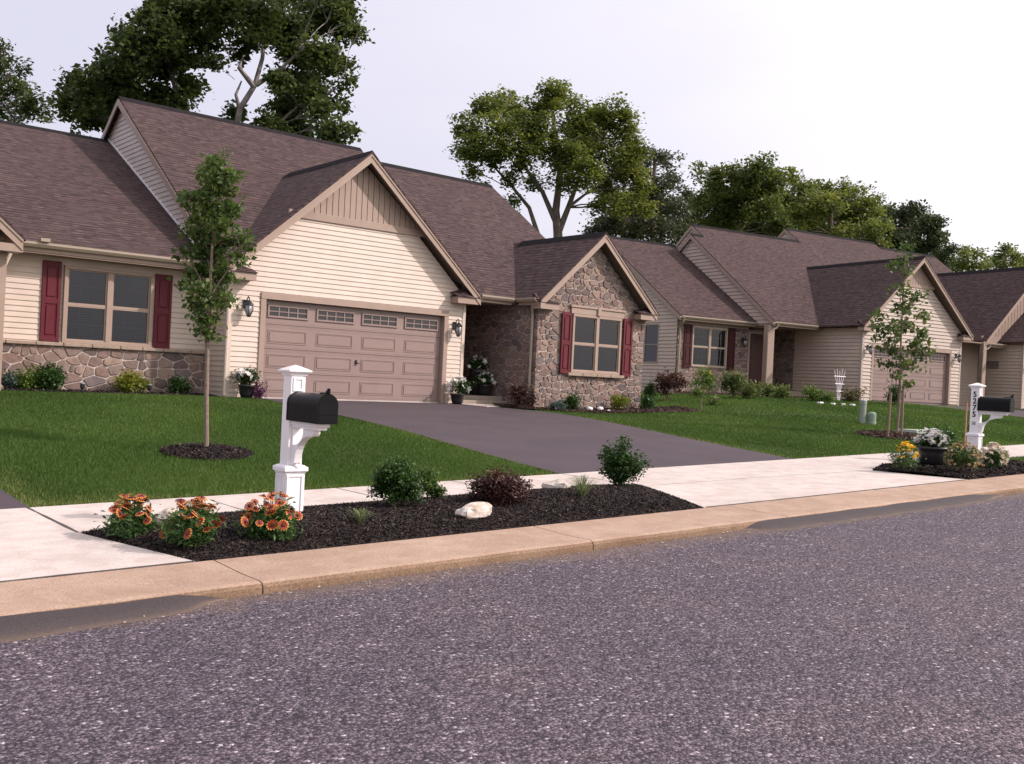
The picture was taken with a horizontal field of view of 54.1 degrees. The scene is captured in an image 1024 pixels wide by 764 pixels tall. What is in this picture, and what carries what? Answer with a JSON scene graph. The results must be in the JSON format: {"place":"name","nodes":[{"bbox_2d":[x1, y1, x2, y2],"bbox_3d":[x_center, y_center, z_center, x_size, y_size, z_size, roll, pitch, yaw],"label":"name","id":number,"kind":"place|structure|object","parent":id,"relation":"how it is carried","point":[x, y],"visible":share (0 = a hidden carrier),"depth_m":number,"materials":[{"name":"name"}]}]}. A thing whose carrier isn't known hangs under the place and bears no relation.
{"place":"outdoors","nodes":[
{"label":"outdoors","id":0,"kind":"place"},
{"bbox_2d":[0,490,27,508],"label":"driveway","id":1,"kind":"structure","parent":0,"point":[7,501],"depth_m":9.66,"materials":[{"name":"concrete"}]},
{"bbox_2d":[0,508,194,582],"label":"driveway apron","id":2,"kind":"object","parent":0,"point":[33,544],"visible":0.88,"depth_m":7.47,"materials":[{"name":"concrete"}]},
{"bbox_2d":[0,561,191,581],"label":"expansion joint","id":3,"kind":"object","parent":2,"relation":"on","point":[99,570],"visible":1,"depth_m":6.82,"materials":[{"name":"grey concrete"}]},
{"bbox_2d":[30,497,242,533],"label":"sidewalk","id":4,"kind":"structure","parent":0,"point":[79,518],"depth_m":9.40,"materials":[{"name":"concrete"}]},
{"bbox_2d":[204,488,385,509],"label":"sidewalk","id":5,"kind":"structure","parent":0,"point":[321,496],"depth_m":10.70,"materials":[{"name":"concrete"}]},
{"bbox_2d":[338,481,479,498],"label":"sidewalk","id":6,"kind":"structure","parent":0,"point":[454,488],"depth_m":11.75,"materials":[{"name":"concrete"}]},
{"bbox_2d":[0,493,1023,763],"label":"road","id":7,"kind":"structure","parent":0,"point":[894,639],"depth_m":5.31,"materials":[{"name":"grey asphalt"}]},
{"bbox_2d":[0,595,227,641],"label":"gutter ramp","id":8,"kind":"structure","parent":7,"relation":"on","point":[17,627],"depth_m":5.90,"materials":[{"name":"concrete"}]},
{"bbox_2d":[66,493,1017,633],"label":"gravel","id":9,"kind":"structure","parent":7,"relation":"on","point":[517,562],"depth_m":7.90,"materials":[{"name":"grey gravel"}]},
{"bbox_2d":[741,494,1003,530],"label":"gutter ramp","id":10,"kind":"structure","parent":7,"relation":"on","point":[805,521],"depth_m":11.28,"materials":[{"name":"concrete"}]},
{"bbox_2d":[0,390,1023,506],"bbox_3d":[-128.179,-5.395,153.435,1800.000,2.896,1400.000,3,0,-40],"label":"ground","id":11,"kind":"structure","parent":0,"point":[476,451],"depth_m":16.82,"materials":[{"name":"green plant"}]},
{"bbox_2d":[0,37,57,123],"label":"tree","id":12,"kind":"object","parent":11,"relation":"on","point":[24,92],"visible":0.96,"depth_m":52.08,"materials":[{"name":"green plant"}]},
{"bbox_2d":[163,447,251,459],"bbox_3d":[-4.076,0.929,13.463,1.214,0.112,1.258,3,0,-40],"label":"mulch ring","id":13,"kind":"object","parent":11,"relation":"on","point":[207,455],"visible":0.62,"depth_m":13.08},
{"bbox_2d":[159,442,253,459],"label":"mulch chips","id":14,"kind":"object","parent":13,"relation":"on","point":[210,450],"visible":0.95,"depth_m":13.24,"materials":[{"name":"brown wood"}]},
{"bbox_2d":[167,148,257,447],"bbox_3d":[-4.063,-0.957,13.454,1.188,4.218,0.938,3,0,19],"label":"young tree","id":15,"kind":"object","parent":13,"relation":"on","point":[217,215],"visible":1,"depth_m":13.38,"materials":[{"name":"green plant"}]},
{"bbox_2d":[45,0,375,144],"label":"sycamore tree","id":16,"kind":"object","parent":11,"relation":"on","point":[159,48],"visible":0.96,"depth_m":41.03,"materials":[{"name":"green plant"}]},
{"bbox_2d":[238,384,254,398],"bbox_3d":[-5.715,0.208,21.594,0.372,0.299,0.366,3,0,-40],"label":"flower pot","id":17,"kind":"object","parent":11,"relation":"on","point":[245,391],"visible":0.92,"depth_m":21.46,"materials":[{"name":"black plastic"}]},
{"bbox_2d":[230,365,261,386],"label":"potted plant","id":18,"kind":"object","parent":17,"relation":"in","point":[249,375],"visible":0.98,"depth_m":21.53,"materials":[{"name":"white plant"}]},
{"bbox_2d":[249,380,268,399],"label":"potted plant","id":19,"kind":"object","parent":11,"relation":"on","point":[258,392],"visible":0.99,"depth_m":21.59,"materials":[{"name":"purple plant"}]},
{"bbox_2d":[0,96,658,407],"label":"house","id":20,"kind":"structure","parent":11,"relation":"on","point":[369,276],"depth_m":24.05,"materials":[{"name":"beige"}]},
{"bbox_2d":[61,265,154,347],"bbox_3d":[-8.470,-1.563,21.065,1.830,1.590,0.085,3,0,-40],"label":"window","id":21,"kind":"structure","parent":20,"relation":"in","point":[100,306],"depth_m":21.02,"materials":[{"name":"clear glass"}]},
{"bbox_2d":[262,300,441,401],"bbox_3d":[-3.701,-0.591,23.801,4.900,2.420,0.122,3,0,-40],"label":"garage door","id":22,"kind":"structure","parent":20,"relation":"in","point":[355,353],"depth_m":23.77,"materials":[{"name":"paint"}]},
{"bbox_2d":[469,369,483,394],"bbox_3d":[-0.950,0.000,27.141,0.468,0.693,0.461,3,0,-40],"label":"flower pot","id":23,"kind":"object","parent":20,"relation":"on","point":[474,389],"visible":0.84,"depth_m":26.98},
{"bbox_2d":[466,355,490,371],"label":"potted plant","id":24,"kind":"object","parent":23,"relation":"in","point":[479,362],"visible":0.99,"depth_m":27.06,"materials":[{"name":"green plant"}]},
{"bbox_2d":[477,384,491,395],"bbox_3d":[-0.737,0.215,26.909,0.402,0.286,0.396,3,0,-40],"label":"flower pot","id":25,"kind":"object","parent":20,"relation":"on","point":[484,390],"visible":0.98,"depth_m":26.77,"materials":[{"name":"black plastic"}]},
{"bbox_2d":[468,370,496,385],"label":"potted plant","id":26,"kind":"object","parent":25,"relation":"in","point":[485,379],"visible":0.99,"depth_m":26.83,"materials":[{"name":"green plant"}]},
{"bbox_2d":[569,314,621,374],"bbox_3d":[2.290,-1.002,27.245,1.850,1.570,0.085,3,0,-40],"label":"window","id":27,"kind":"structure","parent":20,"relation":"in","point":[595,340],"depth_m":27.21,"materials":[{"name":"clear glass"}]},
{"bbox_2d":[0,474,1023,615],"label":"curb","id":28,"kind":"structure","parent":11,"relation":"on","point":[43,594],"depth_m":7.93,"materials":[{"name":"beige concrete"}]},
{"bbox_2d":[6,488,1023,615],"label":"curb face","id":29,"kind":"object","parent":11,"relation":"on","point":[274,587],"visible":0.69,"depth_m":7.74},
{"bbox_2d":[442,76,664,237],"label":"tree","id":30,"kind":"object","parent":11,"relation":"on","point":[580,152],"visible":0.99,"depth_m":60.36,"materials":[{"name":"green plant"}]},
{"bbox_2d":[517,405,700,412],"bbox_3d":[2.827,0.713,27.060,6.700,0.186,1.250,3,0,-40],"label":"foundation bed","id":31,"kind":"object","parent":11,"relation":"on","point":[621,409],"visible":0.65,"depth_m":27.21,"materials":[{"name":"brown wood"}]},
{"bbox_2d":[502,381,539,408],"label":"shrub","id":32,"kind":"object","parent":31,"relation":"on","point":[523,394],"visible":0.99,"depth_m":25.30,"materials":[{"name":"red plant"}]},
{"bbox_2d":[548,398,567,410],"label":"shrub","id":33,"kind":"object","parent":31,"relation":"on","point":[556,405],"visible":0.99,"depth_m":25.50,"materials":[{"name":"green plant"}]},
{"bbox_2d":[560,391,584,409],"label":"shrub","id":34,"kind":"object","parent":31,"relation":"on","point":[572,401],"visible":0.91,"depth_m":26.14,"materials":[{"name":"green plant"}]},
{"bbox_2d":[608,393,631,409],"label":"shrub","id":35,"kind":"object","parent":31,"relation":"on","point":[616,399],"visible":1,"depth_m":27.12,"materials":[{"name":"green plant"}]},
{"bbox_2d":[636,393,658,409],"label":"shrub","id":36,"kind":"object","parent":31,"relation":"on","point":[648,402],"visible":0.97,"depth_m":28.04,"materials":[{"name":"green plant"}]},
{"bbox_2d":[302,470,960,550],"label":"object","id":37,"kind":"object","parent":11,"relation":"on","point":[925,474],"depth_m":10.41,"materials":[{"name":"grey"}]},
{"bbox_2d":[81,484,702,561],"bbox_3d":[-0.445,1.280,9.883,6.870,0.272,1.630,3,0,-40],"label":"mulch bed","id":38,"kind":"object","parent":37,"relation":"on","point":[407,536],"visible":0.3,"depth_m":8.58,"materials":[{"name":"black wood"}]},
{"bbox_2d":[93,493,162,538],"bbox_3d":[-3.118,1.085,8.104,0.527,0.367,0.544,3,0,9],"label":"flowering plant","id":39,"kind":"object","parent":38,"relation":"on","point":[129,521],"visible":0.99,"depth_m":8.05,"materials":[{"name":"green plant"}]},
{"bbox_2d":[152,507,179,525],"bbox_3d":[-2.871,1.151,8.388,0.278,0.205,0.224,3,0,-7],"label":"rock","id":40,"kind":"object","parent":38,"relation":"on","point":[163,513],"visible":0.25,"depth_m":8.31,"materials":[{"name":"stone"}]},
{"bbox_2d":[150,495,225,547],"bbox_3d":[-2.463,1.078,7.735,0.505,0.399,0.589,3,0,6],"label":"flowering plant","id":41,"kind":"object","parent":38,"relation":"on","point":[195,522],"visible":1,"depth_m":7.64,"materials":[{"name":"green plant"}]},
{"bbox_2d":[232,491,307,540],"bbox_3d":[-1.931,1.061,7.944,0.531,0.401,0.552,3,0,-40],"label":"flowering plant","id":42,"kind":"object","parent":38,"relation":"on","point":[277,520],"visible":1,"depth_m":7.87,"materials":[{"name":"orange plant"}]},
{"bbox_2d":[273,365,337,511],"bbox_3d":[-1.813,0.630,8.787,0.236,1.552,0.752,3,0,-40],"label":"mailbox","id":43,"kind":"object","parent":38,"relation":"on","point":[312,414],"visible":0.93,"depth_m":8.88,"materials":[{"name":"white plastic"}]},
{"bbox_2d":[315,394,337,423],"bbox_3d":[-1.571,0.229,8.520,0.202,0.259,0.038,3,0,-40],"label":"box door","id":44,"kind":"structure","parent":43,"relation":"in","point":[326,410],"depth_m":8.50,"materials":[{"name":"black metal"}]},
{"bbox_2d":[349,508,378,523],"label":"ornamental grass","id":45,"kind":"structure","parent":38,"relation":"on","point":[361,515],"depth_m":8.56,"materials":[{"name":"green plant"}]},
{"bbox_2d":[366,454,430,505],"bbox_3d":[-1.077,0.934,9.477,0.557,0.566,0.663,3,0,-40],"label":"shrub","id":46,"kind":"object","parent":38,"relation":"on","point":[396,481],"visible":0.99,"depth_m":9.38,"materials":[{"name":"green plant"}]},
{"bbox_2d":[416,465,447,498],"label":"shrub","id":47,"kind":"object","parent":38,"relation":"on","point":[431,482],"visible":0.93,"depth_m":10.15,"materials":[{"name":"green plant"}]},
{"bbox_2d":[455,502,491,518],"bbox_3d":[-0.342,1.205,9.284,0.275,0.196,0.514,3,0,30],"label":"rock","id":48,"kind":"object","parent":38,"relation":"on","point":[475,510],"visible":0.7,"depth_m":9.14,"materials":[{"name":"stone"}]},
{"bbox_2d":[462,464,534,505],"bbox_3d":[-0.118,1.030,9.971,0.726,0.417,0.612,3,0,-12],"label":"shrub","id":49,"kind":"object","parent":38,"relation":"on","point":[497,488],"visible":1,"depth_m":9.87,"materials":[{"name":"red plant"}]},
{"bbox_2d":[541,479,569,487],"bbox_3d":[0.499,1.206,11.502,0.375,0.194,0.260,3,0,26],"label":"rock","id":50,"kind":"object","parent":38,"relation":"on","point":[557,483],"visible":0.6,"depth_m":11.40,"materials":[{"name":"stone"}]},
{"bbox_2d":[561,473,602,496],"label":"ornamental grass","id":51,"kind":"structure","parent":38,"relation":"on","point":[582,489],"depth_m":10.57,"materials":[{"name":"green plant"}]},
{"bbox_2d":[596,433,653,485],"bbox_3d":[1.325,0.954,12.039,0.609,0.675,0.658,3,0,-40],"label":"shrub","id":52,"kind":"object","parent":38,"relation":"on","point":[621,464],"visible":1,"depth_m":11.94,"materials":[{"name":"green plant"}]},
{"bbox_2d":[872,458,1023,479],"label":"mulch bed","id":53,"kind":"object","parent":37,"relation":"on","point":[960,475],"visible":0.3,"depth_m":15.42,"materials":[{"name":"brown wood"}]},
{"bbox_2d":[883,441,926,471],"bbox_3d":[6.076,1.156,15.555,0.558,0.481,0.605,3,0,-40],"label":"flowering plant","id":54,"kind":"object","parent":53,"relation":"on","point":[903,460],"visible":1,"depth_m":15.51,"materials":[{"name":"green plant"}]},
{"bbox_2d":[916,445,948,465],"bbox_3d":[6.756,1.190,16.100,0.500,0.310,0.500,3,0,-40],"label":"flower pot","id":55,"kind":"object","parent":53,"relation":"on","point":[935,456],"visible":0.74,"depth_m":15.92,"materials":[{"name":"black plastic"}]},
{"bbox_2d":[910,427,950,449],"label":"potted plant","id":56,"kind":"object","parent":55,"relation":"in","point":[930,440],"visible":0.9,"depth_m":15.98,"materials":[{"name":"white plant"}]},
{"bbox_2d":[926,424,963,447],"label":"potted plant","id":57,"kind":"object","parent":55,"relation":"in","point":[950,434],"visible":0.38,"depth_m":16.07,"materials":[{"name":"green plant"}]},
{"bbox_2d":[943,441,983,471],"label":"flowering plant","id":58,"kind":"object","parent":53,"relation":"on","point":[959,454],"visible":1,"depth_m":15.24,"materials":[{"name":"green plant"}]},
{"bbox_2d":[965,383,1014,457],"bbox_3d":[8.434,0.798,17.690,0.236,1.552,0.752,3,0,-42],"label":"mailbox","id":59,"kind":"object","parent":53,"relation":"on","point":[981,404],"visible":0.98,"depth_m":17.76,"materials":[{"name":"white plastic"}]},
{"bbox_2d":[976,442,1009,468],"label":"flowering plant","id":60,"kind":"object","parent":53,"relation":"on","point":[993,456],"visible":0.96,"depth_m":15.96,"materials":[{"name":"beige plant"}]},
{"bbox_2d":[577,145,702,244],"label":"tree","id":61,"kind":"object","parent":11,"relation":"on","point":[657,227],"visible":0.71,"depth_m":65.02,"materials":[{"name":"green plant"}]},
{"bbox_2d":[581,182,702,241],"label":"tree","id":62,"kind":"object","parent":11,"relation":"on","point":[690,194],"visible":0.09,"depth_m":81.20,"materials":[{"name":"green plant"}]},
{"bbox_2d":[642,380,658,396],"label":"shrub","id":63,"kind":"object","parent":11,"relation":"on","point":[649,388],"visible":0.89,"depth_m":33.26,"materials":[{"name":"green plant"}]},
{"bbox_2d":[651,367,692,399],"bbox_3d":[5.173,0.074,32.920,1.179,1.148,1.422,3,0,-40],"label":"shrub","id":64,"kind":"object","parent":11,"relation":"on","point":[672,380],"visible":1,"depth_m":32.69,"materials":[{"name":"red plant"}]},
{"bbox_2d":[688,365,718,409],"bbox_3d":[5.459,0.179,28.877,1.357,1.332,0.782,3,0,-40],"label":"tree","id":65,"kind":"object","parent":11,"relation":"on","point":[708,378],"visible":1,"depth_m":28.79,"materials":[{"name":"green plant"}]},
{"bbox_2d":[715,367,751,397],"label":"shrub","id":66,"kind":"object","parent":11,"relation":"on","point":[737,381],"visible":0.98,"depth_m":34.58,"materials":[{"name":"green plant"}]},
{"bbox_2d":[673,150,805,236],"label":"tree","id":67,"kind":"object","parent":11,"relation":"on","point":[753,189],"visible":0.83,"depth_m":68.48,"materials":[{"name":"green plant"}]},
{"bbox_2d":[738,380,764,398],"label":"leafy plant","id":68,"kind":"object","parent":11,"relation":"on","point":[752,393],"visible":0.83,"depth_m":34.82,"materials":[{"name":"green plant"}]},
{"bbox_2d":[755,379,778,397],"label":"leafy plant","id":69,"kind":"object","parent":11,"relation":"on","point":[770,387],"visible":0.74,"depth_m":36.84,"materials":[{"name":"green plant"}]},
{"bbox_2d":[539,391,1023,458],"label":"grass","id":70,"kind":"structure","parent":11,"relation":"on","point":[697,428],"depth_m":25.70,"materials":[{"name":"green plant"}]},
{"bbox_2d":[770,383,792,398],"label":"leafy plant","id":71,"kind":"object","parent":11,"relation":"on","point":[780,392],"visible":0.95,"depth_m":35.74,"materials":[{"name":"green plant"}]},
{"bbox_2d":[610,224,979,405],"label":"house","id":72,"kind":"structure","parent":11,"relation":"on","point":[792,307],"depth_m":43.17,"materials":[{"name":"paint"}]},
{"bbox_2d":[643,323,659,362],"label":"window","id":73,"kind":"structure","parent":72,"relation":"in","point":[651,333],"depth_m":42.20,"materials":[{"name":"grey glass"}]},
{"bbox_2d":[690,326,727,368],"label":"window","id":74,"kind":"structure","parent":72,"relation":"in","point":[709,344],"depth_m":41.59,"materials":[{"name":"grey glass"}]},
{"bbox_2d":[748,334,762,389],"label":"front door","id":75,"kind":"structure","parent":72,"relation":"in","point":[756,340],"depth_m":42.97,"materials":[{"name":"red wood"}]},
{"bbox_2d":[872,347,946,404],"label":"garage door","id":76,"kind":"structure","parent":72,"relation":"in","point":[929,388],"depth_m":43.02,"materials":[{"name":"paint"}]},
{"bbox_2d":[799,383,824,400],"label":"shrub","id":77,"kind":"object","parent":11,"relation":"on","point":[812,393],"visible":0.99,"depth_m":34.54,"materials":[{"name":"green plant"}]},
{"bbox_2d":[819,391,840,401],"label":"shrub","id":78,"kind":"object","parent":11,"relation":"on","point":[827,396],"visible":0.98,"depth_m":34.49,"materials":[{"name":"green plant"}]},
{"bbox_2d":[771,166,895,248],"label":"tree","id":79,"kind":"object","parent":11,"relation":"on","point":[827,201],"visible":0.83,"depth_m":72.47,"materials":[{"name":"green plant"}]},
{"bbox_2d":[837,386,867,401],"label":"shrub","id":80,"kind":"object","parent":11,"relation":"on","point":[851,394],"visible":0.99,"depth_m":36.10,"materials":[{"name":"green plant"}]},
{"bbox_2d":[859,400,866,422],"bbox_3d":[9.457,0.817,27.019,0.190,0.680,0.190,3,0,-40],"label":"utility pedestal","id":81,"kind":"object","parent":11,"relation":"on","point":[863,408],"visible":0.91,"depth_m":26.95,"materials":[{"name":"grey plastic"}]},
{"bbox_2d":[859,431,909,438],"bbox_3d":[9.004,1.247,23.704,1.708,0.109,1.722,3,0,-40],"label":"mulch ring","id":82,"kind":"object","parent":11,"relation":"on","point":[885,435],"visible":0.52,"depth_m":23.21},
{"bbox_2d":[855,429,919,439],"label":"mulch chips","id":83,"kind":"object","parent":82,"relation":"on","point":[883,432],"visible":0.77,"depth_m":23.41,"materials":[{"name":"brown wood"}]},
{"bbox_2d":[887,392,891,436],"bbox_3d":[8.663,0.812,23.036,0.104,1.152,0.054,3,0,-40],"label":"tree stake","id":84,"kind":"object","parent":82,"relation":"on","point":[889,412],"visible":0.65,"depth_m":23.02,"materials":[{"name":"brown wood"}]},
{"bbox_2d":[866,240,935,432],"bbox_3d":[9.213,-0.946,23.781,1.617,4.854,1.374,3,0,-40],"label":"young tree","id":85,"kind":"object","parent":82,"relation":"on","point":[915,344],"visible":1,"depth_m":23.67,"materials":[{"name":"green plant"}]},
{"bbox_2d":[900,390,903,435],"bbox_3d":[9.033,0.797,23.213,0.074,1.201,0.054,3,0,-40],"label":"tree stake","id":86,"kind":"object","parent":82,"relation":"on","point":[902,415],"visible":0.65,"depth_m":23.19,"materials":[{"name":"brown wood"}]},
{"bbox_2d":[883,381,905,404],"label":"shrub","id":87,"kind":"object","parent":11,"relation":"on","point":[894,393],"visible":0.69,"depth_m":36.27,"materials":[{"name":"green plant"}]},
{"bbox_2d":[857,199,962,270],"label":"tree","id":88,"kind":"object","parent":11,"relation":"on","point":[913,220],"visible":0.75,"depth_m":75.74,"materials":[{"name":"green plant"}]},
{"bbox_2d":[951,244,993,271],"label":"tree","id":89,"kind":"object","parent":11,"relation":"on","point":[966,253],"visible":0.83,"depth_m":83.32,"materials":[{"name":"green plant"}]},
{"bbox_2d":[936,267,1023,408],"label":"house","id":90,"kind":"structure","parent":11,"relation":"on","point":[989,303],"depth_m":46.56,"materials":[{"name":"brown"}]},
{"bbox_2d":[978,241,1023,269],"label":"tree","id":91,"kind":"object","parent":11,"relation":"on","point":[1015,259],"visible":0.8,"depth_m":85.86,"materials":[{"name":"green plant"}]},
{"bbox_2d":[0,0,1023,270],"label":"sky","id":92,"kind":"structure","parent":0,"point":[918,99],"materials":[{"name":"white"}]},
{"bbox_2d":[263,398,790,473],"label":"driveway","id":93,"kind":"structure","parent":0,"point":[558,443],"depth_m":18.61,"materials":[{"name":"grey asphalt"}]},
{"bbox_2d":[450,393,464,403],"bbox_3d":[-1.377,0.426,25.226,0.377,0.268,0.371,3,0,-40],"label":"flower pot","id":94,"kind":"object","parent":93,"relation":"on","point":[456,398],"visible":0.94,"depth_m":25.10,"materials":[{"name":"black plastic"}]},
{"bbox_2d":[446,375,472,395],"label":"potted plant","id":95,"kind":"object","parent":94,"relation":"in","point":[460,384],"visible":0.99,"depth_m":25.15,"materials":[{"name":"white plant"}]},
{"bbox_2d":[455,474,631,488],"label":"sidewalk","id":96,"kind":"structure","parent":0,"point":[537,481],"depth_m":13.14,"materials":[{"name":"concrete"}]},
{"bbox_2d":[565,459,963,507],"bbox_3d":[3.632,1.416,14.312,6.670,0.280,3.188,3,0,-40],"label":"driveway apron","id":97,"kind":"object","parent":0,"point":[750,487],"visible":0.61,"depth_m":13.94,"materials":[{"name":"concrete"}]},
{"bbox_2d":[802,453,916,465],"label":"sidewalk","id":98,"kind":"structure","parent":0,"point":[872,459],"depth_m":17.74,"materials":[{"name":"concrete"}]},
{"bbox_2d":[920,404,1023,416],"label":"driveway","id":99,"kind":"structure","parent":0,"point":[1019,413],"depth_m":38.07,"materials":[{"name":"grey asphalt"}]},
{"bbox_2d":[982,444,1023,452],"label":"sidewalk","id":100,"kind":"structure","parent":0,"point":[1015,448],"depth_m":21.78,"materials":[{"name":"concrete"}]},
{"label":"foundation bed","id":101,"kind":"structure","parent":0,"visible":0},
{"bbox_2d":[1,369,25,390],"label":"shrub","id":102,"kind":"object","parent":101,"relation":"on","point":[8,381],"visible":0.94,"depth_m":19.47,"materials":[{"name":"green plant"}]},
{"bbox_2d":[9,366,42,389],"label":"shrub","id":103,"kind":"object","parent":101,"relation":"on","point":[27,377],"visible":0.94,"depth_m":19.61,"materials":[{"name":"green plant"}]},
{"bbox_2d":[29,362,67,391],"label":"shrub","id":104,"kind":"object","parent":101,"relation":"on","point":[52,378],"visible":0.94,"depth_m":19.82,"materials":[{"name":"green plant"}]},
{"bbox_2d":[3,388,218,395],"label":"mulch chips","id":105,"kind":"object","parent":101,"relation":"on","point":[98,391],"visible":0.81,"depth_m":20.46,"materials":[{"name":"brown wood"}]},
{"bbox_2d":[108,368,156,392],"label":"shrub","id":106,"kind":"object","parent":101,"relation":"on","point":[131,382],"visible":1,"depth_m":20.86,"materials":[{"name":"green plant"}]},
{"bbox_2d":[165,375,193,394],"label":"shrub","id":107,"kind":"object","parent":101,"relation":"on","point":[178,386],"visible":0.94,"depth_m":21.59,"materials":[{"name":"green plant"}]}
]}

